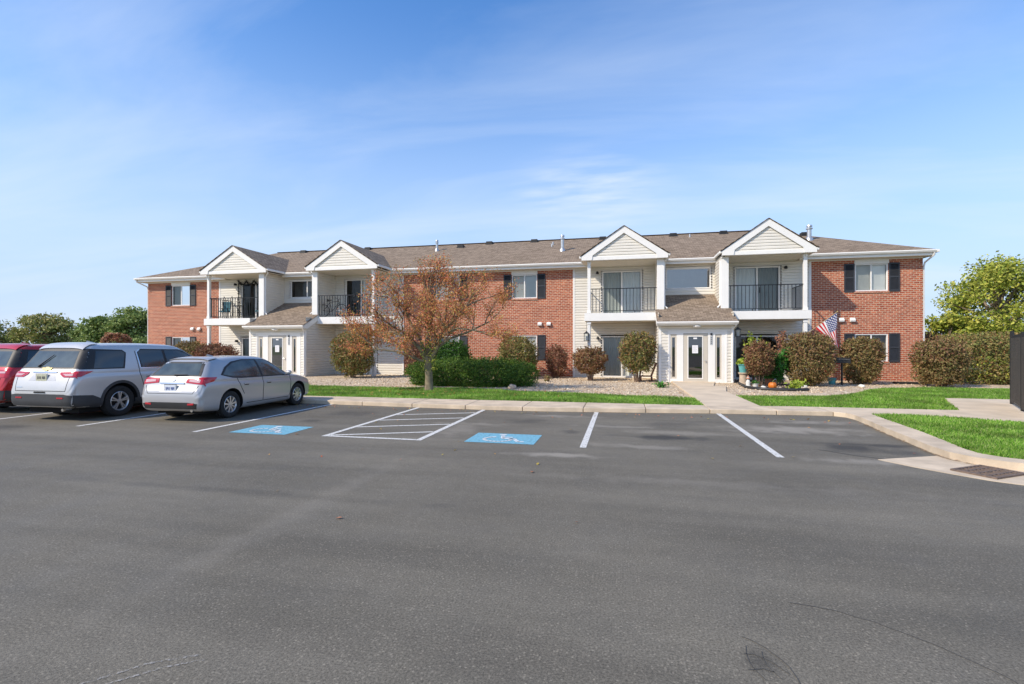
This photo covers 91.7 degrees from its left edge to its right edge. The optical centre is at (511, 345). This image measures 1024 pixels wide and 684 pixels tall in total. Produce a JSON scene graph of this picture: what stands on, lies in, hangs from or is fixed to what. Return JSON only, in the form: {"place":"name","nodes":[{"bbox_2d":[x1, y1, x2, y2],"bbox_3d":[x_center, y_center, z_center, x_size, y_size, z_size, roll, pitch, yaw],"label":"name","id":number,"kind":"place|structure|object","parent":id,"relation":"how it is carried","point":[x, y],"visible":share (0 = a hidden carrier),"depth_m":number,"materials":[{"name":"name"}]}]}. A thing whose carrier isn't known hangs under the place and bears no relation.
{"place":"outdoors","nodes":[
{"label":"outdoors","id":0,"kind":"place"},
{"bbox_2d":[322,299,347,316],"bbox_3d":[-9.301,-1.986,25.769,1.720,0.993,0.527,0,0,12],"label":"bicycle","id":1,"kind":"object","parent":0,"point":[334,308],"visible":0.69,"depth_m":25.74,"materials":[{"name":"metal"}]},
{"bbox_2d":[304,384,702,404],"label":"grass","id":2,"kind":"structure","parent":0,"point":[488,394],"depth_m":14.72,"materials":[{"name":"green plant"}]},
{"bbox_2d":[0,402,1023,683],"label":"parking lot","id":3,"kind":"structure","parent":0,"point":[654,548],"depth_m":3.78,"materials":[{"name":"grey asphalt"}]},
{"bbox_2d":[0,342,47,407],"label":"parked car","id":4,"kind":"object","parent":3,"relation":"on","point":[15,358],"visible":0.2,"depth_m":11.68,"materials":[{"name":"red paint"}]},
{"bbox_2d":[11,341,191,415],"bbox_3d":[-9.335,0.724,12.620,2.068,1.693,4.746,0,0,11],"label":"parked car","id":5,"kind":"object","parent":3,"relation":"on","point":[109,379],"visible":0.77,"depth_m":10.66,"materials":[{"name":"silver metal"}]},
{"bbox_2d":[79,413,163,425],"bbox_3d":[-8.025,1.566,11.870,0.100,0.001,4.410,0,0,12],"label":"parking stripe","id":6,"kind":"object","parent":3,"relation":"on","point":[120,419],"visible":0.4,"depth_m":10.59,"materials":[{"name":"white paint"}]},
{"bbox_2d":[81,655,197,683],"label":"faded line","id":7,"kind":"object","parent":3,"relation":"on","point":[136,666],"visible":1,"depth_m":2.43,"materials":[{"name":"grey paint"}]},
{"bbox_2d":[110,660,202,682],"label":"faded line","id":8,"kind":"object","parent":3,"relation":"on","point":[147,672],"visible":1,"depth_m":2.37,"materials":[{"name":"grey paint"}]},
{"bbox_2d":[142,354,308,417],"bbox_3d":[-6.668,0.875,12.169,1.836,1.390,4.033,0,0,10],"label":"parked car","id":9,"kind":"object","parent":3,"relation":"on","point":[225,386],"visible":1,"depth_m":10.67,"materials":[{"name":"silver metal"}]},
{"bbox_2d":[193,404,331,431],"bbox_3d":[-5.328,1.566,11.237,0.100,0.001,4.440,0,0,12],"label":"parking stripe","id":10,"kind":"object","parent":3,"relation":"on","point":[258,418],"visible":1,"depth_m":10.59,"materials":[{"name":"white paint"}]},
{"bbox_2d":[232,425,311,434],"bbox_3d":[-4.492,1.564,9.321,1.160,0.004,0.860,0,0,12],"label":"accessible parking mark","id":11,"kind":"object","parent":3,"relation":"on","point":[274,429],"visible":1,"depth_m":9.32,"materials":[{"name":"blue paint"}]},
{"bbox_2d":[323,407,417,435],"bbox_3d":[-2.827,1.566,10.642,0.100,0.001,4.120,0,0,12],"label":"parking stripe","id":12,"kind":"object","parent":3,"relation":"on","point":[368,422],"visible":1,"depth_m":10.04,"materials":[{"name":"white paint"}]},
{"bbox_2d":[329,435,415,439],"bbox_3d":[-2.407,1.566,8.491,1.630,0.001,0.090,0,0,12],"label":"parking stripe","id":13,"kind":"object","parent":3,"relation":"on","point":[371,437],"visible":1,"depth_m":8.51,"materials":[{"name":"white paint"}]},
{"bbox_2d":[335,431,432,434],"bbox_3d":[-2.314,1.566,8.911,1.774,0.001,0.080,0,0,-11],"label":"parking stripe","id":14,"kind":"object","parent":3,"relation":"on","point":[380,433],"visible":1,"depth_m":8.89,"materials":[{"name":"white paint"}]},
{"bbox_2d":[359,424,449,426],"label":"parking stripe","id":15,"kind":"object","parent":3,"relation":"on","point":[404,425],"visible":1,"depth_m":9.79,"materials":[{"name":"white paint"}]},
{"bbox_2d":[392,418,448,419],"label":"parking stripe","id":16,"kind":"object","parent":3,"relation":"on","point":[411,419],"visible":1,"depth_m":10.59,"materials":[{"name":"white paint"}]},
{"bbox_2d":[417,410,482,439],"bbox_3d":[-1.127,1.566,10.225,0.100,0.001,4.040,0,0,12],"label":"parking stripe","id":17,"kind":"object","parent":3,"relation":"on","point":[437,431],"visible":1,"depth_m":9.55,"materials":[{"name":"white paint"}]},
{"bbox_2d":[464,433,541,444],"bbox_3d":[-0.130,1.564,8.437,1.160,0.004,0.860,0,0,12],"label":"accessible parking mark","id":18,"kind":"object","parent":3,"relation":"on","point":[508,438],"visible":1,"depth_m":8.41,"materials":[{"name":"blue paint"}]},
{"bbox_2d":[580,412,598,447],"bbox_3d":[1.547,1.566,9.720,0.100,0.001,4.210,0,0,12],"label":"parking stripe","id":19,"kind":"object","parent":3,"relation":"on","point":[588,431],"visible":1,"depth_m":9.10,"materials":[{"name":"white paint"}]},
{"bbox_2d":[717,414,784,457],"bbox_3d":[4.281,1.566,9.254,0.100,0.001,4.640,0,0,12],"label":"parking stripe","id":20,"kind":"object","parent":3,"relation":"on","point":[765,446],"visible":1,"depth_m":8.41,"materials":[{"name":"white paint"}]},
{"bbox_2d":[741,636,800,683],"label":"asphalt crack","id":21,"kind":"object","parent":3,"relation":"on","point":[778,657],"visible":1,"depth_m":2.49,"materials":[{"name":"grey asphalt"}]},
{"bbox_2d":[795,603,1018,683],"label":"asphalt crack","id":22,"kind":"object","parent":3,"relation":"on","point":[918,638],"visible":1,"depth_m":2.65,"materials":[{"name":"black asphalt"}]},
{"bbox_2d":[846,413,1023,470],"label":"curb","id":23,"kind":"structure","parent":3,"relation":"on","point":[928,442],"depth_m":7.49,"materials":[{"name":"concrete"}]},
{"bbox_2d":[864,424,1005,468],"bbox_3d":[6.503,1.562,8.168,0.419,0.001,3.810,0,0,12],"label":"gutter grit","id":24,"kind":"object","parent":3,"relation":"on","point":[917,447],"visible":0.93,"depth_m":7.57,"materials":[{"name":"brown"}]},
{"bbox_2d":[878,456,1023,484],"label":"gutter pan","id":25,"kind":"object","parent":3,"relation":"on","point":[938,464],"visible":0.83,"depth_m":6.50,"materials":[{"name":"concrete"}]},
{"bbox_2d":[950,464,1023,479],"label":"storm drain","id":26,"kind":"object","parent":25,"relation":"on","point":[991,472],"visible":1,"depth_m":6.12,"materials":[{"name":"metal"}]},
{"bbox_2d":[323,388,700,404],"bbox_3d":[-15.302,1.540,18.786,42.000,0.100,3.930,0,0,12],"label":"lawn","id":27,"kind":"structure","parent":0,"point":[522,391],"depth_m":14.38,"materials":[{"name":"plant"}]},
{"bbox_2d":[334,250,523,390],"bbox_3d":[-2.619,-0.808,16.802,6.710,4.734,4.508,0,0,12],"label":"crabapple tree","id":28,"kind":"object","parent":27,"relation":"on","point":[430,310],"visible":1,"depth_m":16.24,"materials":[{"name":"orange plant"}]},
{"bbox_2d":[0,0,1023,343],"label":"sky","id":29,"kind":"structure","parent":0,"point":[139,138],"materials":[{"name":"blue"}]},
{"bbox_2d":[273,396,832,415],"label":"sidewalk","id":30,"kind":"structure","parent":0,"point":[548,406],"depth_m":12.24,"materials":[{"name":"concrete"}]},
{"bbox_2d":[305,374,1009,408],"bbox_3d":[-16.931,1.552,22.992,77.000,0.075,13.420,0,0,12],"label":"planting bed","id":31,"kind":"object","parent":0,"point":[664,391],"depth_m":19.06,"materials":[{"name":"beige gravel"}]},
{"bbox_2d":[171,340,206,355],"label":"rounded shrub","id":32,"kind":"object","parent":31,"relation":"on","point":[188,347],"visible":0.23,"depth_m":27.45,"materials":[{"name":"green plant"}]},
{"bbox_2d":[192,343,240,355],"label":"rounded shrub","id":33,"kind":"object","parent":31,"relation":"on","point":[214,349],"visible":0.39,"depth_m":25.82,"materials":[{"name":"brown plant"}]},
{"bbox_2d":[328,331,376,377],"bbox_3d":[-7.563,0.411,23.712,2.242,2.333,1.980,0,0,12],"label":"rounded shrub","id":34,"kind":"object","parent":31,"relation":"on","point":[339,354],"visible":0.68,"depth_m":23.21,"materials":[{"name":"green plant"}]},
{"bbox_2d":[404,342,424,372],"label":"upright shrub","id":35,"kind":"object","parent":31,"relation":"on","point":[417,352],"visible":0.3,"depth_m":25.00,"materials":[{"name":"brown plant"}]},
{"bbox_2d":[430,338,471,371],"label":"evergreen shrub","id":36,"kind":"object","parent":31,"relation":"on","point":[460,350],"visible":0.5,"depth_m":24.04,"materials":[{"name":"green plant"}]},
{"bbox_2d":[402,355,541,387],"bbox_3d":[-1.602,0.986,19.405,5.468,1.266,2.751,0,0,12],"label":"spreading juniper","id":37,"kind":"object","parent":31,"relation":"on","point":[520,373],"visible":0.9,"depth_m":18.58,"materials":[{"name":"green plant"}]},
{"bbox_2d":[508,384,516,388],"bbox_3d":[0.007,1.458,17.770,0.324,0.196,0.342,0,0,12],"label":"rock","id":38,"kind":"object","parent":31,"relation":"on","point":[511,386],"visible":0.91,"depth_m":17.64,"materials":[{"name":"beige stone"}]},
{"bbox_2d":[497,335,539,369],"bbox_3d":[0.254,0.520,23.188,2.096,2.113,1.719,0,0,12],"label":"evergreen shrub","id":39,"kind":"object","parent":31,"relation":"on","point":[527,347],"visible":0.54,"depth_m":22.75,"materials":[{"name":"green plant"}]},
{"bbox_2d":[542,374,551,381],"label":"ground plant","id":40,"kind":"object","parent":31,"relation":"on","point":[546,378],"visible":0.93,"depth_m":21.13,"materials":[{"name":"brown plant"}]},
{"bbox_2d":[544,343,569,377],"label":"upright shrub","id":41,"kind":"object","parent":31,"relation":"on","point":[554,370],"visible":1,"depth_m":23.35,"materials":[{"name":"brown plant"}]},
{"bbox_2d":[571,345,608,380],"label":"rounded shrub","id":42,"kind":"object","parent":31,"relation":"on","point":[585,358],"visible":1,"depth_m":21.45,"materials":[{"name":"brown plant"}]},
{"bbox_2d":[617,330,657,381],"bbox_3d":[5.303,0.454,20.955,1.711,2.243,1.454,0,0,12],"label":"rounded shrub","id":43,"kind":"object","parent":31,"relation":"on","point":[631,347],"visible":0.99,"depth_m":20.66,"materials":[{"name":"green plant"}]},
{"bbox_2d":[640,363,656,380],"bbox_3d":[5.911,1.122,21.531,0.696,0.796,0.510,0,0,12],"label":"wooden chair","id":44,"kind":"object","parent":31,"relation":"on","point":[649,375],"visible":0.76,"depth_m":21.31,"materials":[{"name":"beige wood"}]},
{"bbox_2d":[651,381,670,387],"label":"ground plant","id":45,"kind":"object","parent":31,"relation":"on","point":[661,384],"visible":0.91,"depth_m":18.05,"materials":[{"name":"green plant"}]},
{"bbox_2d":[734,380,787,387],"bbox_3d":[10.027,1.522,19.419,2.296,0.036,5.684,0,0,16],"label":"mulch bed","id":46,"kind":"object","parent":31,"relation":"on","point":[782,384],"visible":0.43,"depth_m":19.42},
{"bbox_2d":[738,372,747,384],"bbox_3d":[9.099,1.280,19.546,0.380,0.480,0.380,0,0,12],"label":"stone pedestal","id":47,"kind":"object","parent":46,"relation":"on","point":[742,377],"visible":0.64,"depth_m":19.42,"materials":[{"name":"beige stone"}]},
{"bbox_2d":[736,357,746,372],"bbox_3d":[9.100,0.739,19.570,0.585,0.602,0.554,0,0,12],"label":"planter","id":48,"kind":"object","parent":47,"relation":"on","point":[740,364],"visible":0.52,"depth_m":19.44,"materials":[{"name":"teal ceramic"}]},
{"bbox_2d":[746,376,750,385],"bbox_3d":[8.629,1.285,18.165,0.200,0.460,0.200,0,0,12],"label":"garden figurine","id":49,"kind":"object","parent":46,"relation":"on","point":[748,382],"visible":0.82,"depth_m":18.11,"materials":[{"name":"ceramic"}]},
{"bbox_2d":[743,330,766,380],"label":"flowering plant","id":50,"kind":"object","parent":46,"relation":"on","point":[750,341],"visible":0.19,"depth_m":19.99,"materials":[{"name":"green plant"}]},
{"bbox_2d":[752,380,758,386],"bbox_3d":[8.813,1.373,18.031,0.285,0.294,0.294,0,0,12],"label":"flower pot","id":51,"kind":"object","parent":46,"relation":"on","point":[755,383],"visible":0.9,"depth_m":17.96,"materials":[{"name":"ceramic"}]},
{"bbox_2d":[741,339,777,385],"bbox_3d":[9.310,0.651,18.724,1.244,1.848,1.209,0,0,12],"label":"rounded shrub","id":52,"kind":"object","parent":46,"relation":"on","point":[753,358],"visible":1,"depth_m":18.51,"materials":[{"name":"brown plant"}]},
{"bbox_2d":[760,371,775,384],"bbox_3d":[9.926,1.213,19.209,0.654,0.614,0.645,0,0,-26],"label":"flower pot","id":53,"kind":"object","parent":46,"relation":"on","point":[769,378],"visible":0.59,"depth_m":19.07,"materials":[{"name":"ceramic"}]},
{"bbox_2d":[768,380,776,387],"bbox_3d":[9.093,1.339,17.345,0.268,0.304,0.268,0,0,35],"label":"pumpkin","id":54,"kind":"object","parent":46,"relation":"on","point":[772,384],"visible":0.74,"depth_m":17.25,"materials":[{"name":"orange food"}]},
{"bbox_2d":[738,382,809,390],"bbox_3d":[8.865,1.470,17.917,1.381,0.110,3.029,0,0,-21],"label":"garden edging","id":55,"kind":"object","parent":46,"relation":"on","point":[775,389],"visible":0.91,"depth_m":16.80,"materials":[{"name":"black plastic"}]},
{"bbox_2d":[773,329,787,353],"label":"orange plant","id":56,"kind":"object","parent":46,"relation":"on","point":[779,344],"visible":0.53,"depth_m":19.96,"materials":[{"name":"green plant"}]},
{"bbox_2d":[771,347,792,384],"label":"fern","id":57,"kind":"object","parent":46,"relation":"on","point":[781,362],"visible":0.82,"depth_m":18.80,"materials":[{"name":"green plant"}]},
{"bbox_2d":[783,379,809,387],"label":"hosta","id":58,"kind":"object","parent":46,"relation":"on","point":[796,383],"visible":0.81,"depth_m":17.15,"materials":[{"name":"green plant"}]},
{"bbox_2d":[780,331,838,385],"bbox_3d":[11.212,0.497,18.852,1.884,2.159,1.786,0,0,12],"label":"rounded shrub","id":59,"kind":"object","parent":31,"relation":"on","point":[817,356],"visible":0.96,"depth_m":18.38,"materials":[{"name":"brown plant"}]},
{"bbox_2d":[828,377,836,384],"bbox_3d":[12.641,1.385,19.632,0.324,0.270,0.324,0,0,12],"label":"flower pot","id":60,"kind":"object","parent":31,"relation":"on","point":[833,381],"visible":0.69,"depth_m":19.53,"materials":[{"name":"teal ceramic"}]},
{"bbox_2d":[833,357,850,384],"bbox_3d":[12.801,1.010,19.289,0.480,1.120,0.398,0,0,12],"label":"charcoal grill","id":61,"kind":"object","parent":31,"relation":"on","point":[842,360],"visible":0.77,"depth_m":19.26,"materials":[{"name":"black metal"}]},
{"bbox_2d":[837,336,887,383],"bbox_3d":[13.905,0.586,19.764,1.688,1.983,1.490,0,0,12],"label":"rounded shrub","id":62,"kind":"object","parent":31,"relation":"on","point":[868,353],"visible":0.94,"depth_m":19.42,"materials":[{"name":"brown plant"}]},
{"bbox_2d":[892,381,929,384],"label":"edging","id":63,"kind":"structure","parent":31,"relation":"on","point":[893,382],"depth_m":19.66,"materials":[{"name":"black plastic"}]},
{"bbox_2d":[906,337,974,386],"bbox_3d":[15.938,0.608,18.526,1.878,1.934,1.780,0,0,12],"label":"rounded shrub","id":64,"kind":"object","parent":31,"relation":"on","point":[947,362],"visible":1,"depth_m":18.11,"materials":[{"name":"brown plant"}]},
{"bbox_2d":[932,330,1019,384],"bbox_3d":[19.333,0.479,19.889,4.026,2.207,2.264,0,0,12],"label":"clipped hedge","id":65,"kind":"object","parent":31,"relation":"on","point":[988,344],"visible":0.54,"depth_m":19.39,"materials":[{"name":"green plant"}]},
{"bbox_2d":[1010,331,1023,410],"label":"privacy fence","id":66,"kind":"object","parent":31,"relation":"on","point":[1016,368],"visible":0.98,"depth_m":11.69,"materials":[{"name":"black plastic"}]},
{"bbox_2d":[671,381,758,405],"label":"entrance path","id":67,"kind":"structure","parent":0,"point":[706,393],"depth_m":15.06,"materials":[{"name":"concrete"}]},
{"bbox_2d":[819,398,1023,421],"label":"courtyard walk","id":68,"kind":"structure","parent":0,"point":[999,409],"depth_m":11.34,"materials":[{"name":"concrete"}]},
{"bbox_2d":[917,331,950,342],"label":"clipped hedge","id":69,"kind":"object","parent":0,"point":[930,336],"visible":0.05,"depth_m":21.40,"materials":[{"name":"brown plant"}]},
{"label":"ground","id":70,"kind":"structure","parent":0,"visible":0},
{"bbox_2d":[0,319,23,342],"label":"distant tree","id":71,"kind":"object","parent":70,"relation":"on","point":[2,338],"visible":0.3,"depth_m":53.31,"materials":[{"name":"green plant"}]},
{"bbox_2d":[4,312,79,343],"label":"distant tree","id":72,"kind":"object","parent":70,"relation":"on","point":[53,327],"visible":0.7,"depth_m":50.50,"materials":[{"name":"green plant"}]},
{"bbox_2d":[66,314,115,342],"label":"distant tree","id":73,"kind":"object","parent":70,"relation":"on","point":[86,332],"visible":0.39,"depth_m":44.94,"materials":[{"name":"green plant"}]},
{"bbox_2d":[100,332,132,342],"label":"shrub","id":74,"kind":"object","parent":70,"relation":"on","point":[109,336],"visible":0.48,"depth_m":38.70,"materials":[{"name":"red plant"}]},
{"bbox_2d":[94,335,146,343],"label":"distant tree","id":75,"kind":"object","parent":70,"relation":"on","point":[139,340],"visible":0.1,"depth_m":41.57,"materials":[{"name":"green plant"}]},
{"bbox_2d":[97,305,146,341],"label":"distant tree","id":76,"kind":"object","parent":70,"relation":"on","point":[130,321],"visible":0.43,"depth_m":44.47,"materials":[{"name":"green plant"}]},
{"bbox_2d":[134,218,939,382],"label":"apartment building","id":77,"kind":"structure","parent":70,"relation":"on","point":[690,302],"depth_m":24.11,"materials":[{"name":"brick"}]},
{"bbox_2d":[172,285,189,305],"bbox_3d":[-19.482,-2.975,29.516,1.320,1.390,0.382,0,0,12],"label":"window","id":78,"kind":"structure","parent":77,"relation":"in","point":[180,294],"depth_m":29.34,"materials":[{"name":"white glass"}]},
{"bbox_2d":[172,337,189,345],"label":"window","id":79,"kind":"structure","parent":77,"relation":"in","point":[175,340],"depth_m":29.47,"materials":[{"name":"white glass"}]},
{"bbox_2d":[218,302,231,317],"bbox_3d":[-15.818,-1.970,27.421,0.465,0.987,0.623,0,0,-8],"label":"patio chair","id":80,"kind":"object","parent":77,"relation":"on","point":[227,307],"visible":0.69,"depth_m":27.59,"materials":[{"name":"metal"}]},
{"bbox_2d":[233,305,243,317],"bbox_3d":[-14.905,-1.835,27.060,0.640,0.710,0.640,0,0,12],"label":"patio table","id":81,"kind":"object","parent":77,"relation":"on","point":[239,306],"visible":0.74,"depth_m":27.18,"materials":[{"name":"metal"}]},
{"bbox_2d":[242,338,248,355],"bbox_3d":[-14.521,0.505,28.284,1.860,1.970,0.165,0,0,12],"label":"sliding door","id":82,"kind":"structure","parent":77,"relation":"in","point":[245,341],"depth_m":28.50,"materials":[{"name":"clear glass"}]},
{"bbox_2d":[236,280,258,317],"bbox_3d":[-14.608,-2.641,28.061,2.196,2.275,0.268,0,0,12],"label":"door garland","id":83,"kind":"object","parent":77,"relation":"hanging from","point":[248,283],"depth_m":28.22,"materials":[{"name":"black plastic"}]},
{"bbox_2d":[242,283,258,317],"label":"sliding door","id":84,"kind":"structure","parent":77,"relation":"in","point":[253,290],"depth_m":28.92,"materials":[{"name":"black glass"}]},
{"bbox_2d":[268,336,285,371],"bbox_3d":[-11.775,0.505,24.919,1.038,2.050,0.118,0,0,12],"label":"entrance door","id":85,"kind":"structure","parent":77,"relation":"in","point":[276,344],"depth_m":24.94,"materials":[{"name":"paint"}]},
{"bbox_2d":[291,280,311,297],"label":"window","id":86,"kind":"structure","parent":77,"relation":"in","point":[299,289],"depth_m":27.92,"materials":[{"name":"black glass"}]},
{"bbox_2d":[346,279,376,316],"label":"sliding door","id":87,"kind":"structure","parent":77,"relation":"in","point":[354,287],"depth_m":27.47,"materials":[{"name":"black glass"}]},
{"bbox_2d":[349,337,376,373],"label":"sliding door","id":88,"kind":"structure","parent":77,"relation":"in","point":[375,337],"depth_m":26.76,"materials":[{"name":"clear glass"}]},
{"bbox_2d":[436,277,458,298],"bbox_3d":[-3.289,-2.975,25.932,1.320,1.390,0.382,0,0,12],"label":"window","id":89,"kind":"structure","parent":77,"relation":"in","point":[440,297],"depth_m":25.91,"materials":[{"name":"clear glass"}]},
{"bbox_2d":[436,336,458,357],"bbox_3d":[-3.289,0.070,25.932,1.320,1.400,0.382,0,0,12],"label":"window","id":90,"kind":"structure","parent":77,"relation":"in","point":[457,338],"depth_m":25.81,"materials":[{"name":"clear glass"}]},
{"bbox_2d":[512,274,536,298],"bbox_3d":[0.666,-2.975,25.057,1.320,1.390,0.382,0,0,12],"label":"window","id":91,"kind":"structure","parent":77,"relation":"in","point":[528,283],"depth_m":24.97,"materials":[{"name":"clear glass"}]},
{"bbox_2d":[512,335,536,356],"bbox_3d":[0.666,0.070,25.057,1.320,1.400,0.382,0,0,12],"label":"window","id":92,"kind":"structure","parent":77,"relation":"in","point":[534,337],"depth_m":24.89,"materials":[{"name":"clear glass"}]},
{"bbox_2d":[584,321,588,340],"bbox_3d":[3.361,-0.685,22.403,0.264,0.902,0.264,0,0,12],"label":"hanging lantern","id":93,"kind":"object","parent":77,"relation":"hanging from","point":[586,332],"visible":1,"depth_m":22.37,"materials":[{"name":"black plastic"}]},
{"bbox_2d":[602,270,641,312],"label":"sliding door","id":94,"kind":"structure","parent":77,"relation":"in","point":[610,279],"depth_m":23.95,"materials":[{"name":"clear glass"}]},
{"bbox_2d":[602,336,641,376],"bbox_3d":[5.277,0.505,23.887,1.860,1.970,0.195,0,0,12],"label":"sliding door","id":95,"kind":"structure","parent":77,"relation":"in","point":[613,368],"depth_m":24.04,"materials":[{"name":"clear glass"}]},
{"bbox_2d":[666,267,710,288],"bbox_3d":[8.254,-3.150,23.362,2.020,1.160,0.412,0,0,12],"label":"window","id":96,"kind":"structure","parent":77,"relation":"in","point":[678,278],"depth_m":23.46,"materials":[{"name":"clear glass"}]},
{"bbox_2d":[683,333,707,381],"bbox_3d":[7.620,0.505,20.627,0.948,2.050,0.118,0,0,12],"label":"entrance door","id":97,"kind":"structure","parent":77,"relation":"in","point":[695,345],"depth_m":20.65,"materials":[{"name":"paint"}]},
{"bbox_2d":[734,327,740,336],"bbox_3d":[9.428,-0.750,20.753,0.240,0.720,0.240,0,0,12],"label":"hanging lantern","id":98,"kind":"object","parent":77,"relation":"hanging from","point":[738,333],"visible":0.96,"depth_m":20.68,"materials":[{"name":"black plastic"}]},
{"bbox_2d":[735,266,779,310],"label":"sliding door","id":99,"kind":"structure","parent":77,"relation":"in","point":[761,275],"depth_m":22.66,"materials":[{"name":"clear glass"}]},
{"bbox_2d":[735,335,779,378],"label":"sliding door","id":100,"kind":"structure","parent":77,"relation":"in","point":[739,342],"depth_m":23.44,"materials":[{"name":"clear glass"}]},
{"bbox_2d":[806,311,838,346],"bbox_3d":[12.528,-0.667,20.133,0.200,1.455,1.212,0,0,-43],"label":"flag","id":101,"kind":"object","parent":77,"relation":"attached to","point":[827,326],"visible":0.78,"depth_m":19.91,"materials":[{"name":"multicoloured fabric"}]},
{"bbox_2d":[855,263,887,290],"bbox_3d":[15.624,-2.975,21.747,1.320,1.390,0.382,0,0,12],"label":"window","id":102,"kind":"structure","parent":77,"relation":"in","point":[868,277],"depth_m":21.64,"materials":[{"name":"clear glass"}]},
{"bbox_2d":[855,334,887,361],"bbox_3d":[15.624,0.070,21.747,1.320,1.400,0.382,0,0,12],"label":"window","id":103,"kind":"structure","parent":77,"relation":"in","point":[883,337],"depth_m":21.68,"materials":[{"name":"clear glass"}]},
{"bbox_2d":[925,310,983,351],"bbox_3d":[23.773,-0.144,27.175,3.106,3.653,2.793,0,0,12],"label":"leafy tree","id":104,"kind":"object","parent":70,"relation":"on","point":[949,320],"visible":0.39,"depth_m":26.88,"materials":[{"name":"green plant"}]},
{"bbox_2d":[930,250,1023,366],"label":"leafy tree","id":105,"kind":"object","parent":70,"relation":"on","point":[997,282],"visible":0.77,"depth_m":26.30,"materials":[{"name":"green plant"}]},
{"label":"lawn","id":106,"kind":"structure","parent":0,"visible":0},
{"bbox_2d":[736,386,1009,409],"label":"grass","id":107,"kind":"structure","parent":106,"relation":"on","point":[926,398],"depth_m":13.90,"materials":[{"name":"green plant"}]},
{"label":"lawn","id":108,"kind":"structure","parent":0,"visible":0},
{"bbox_2d":[872,413,1023,458],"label":"grass","id":109,"kind":"structure","parent":108,"relation":"on","point":[969,433],"depth_m":8.54,"materials":[{"name":"green plant"}]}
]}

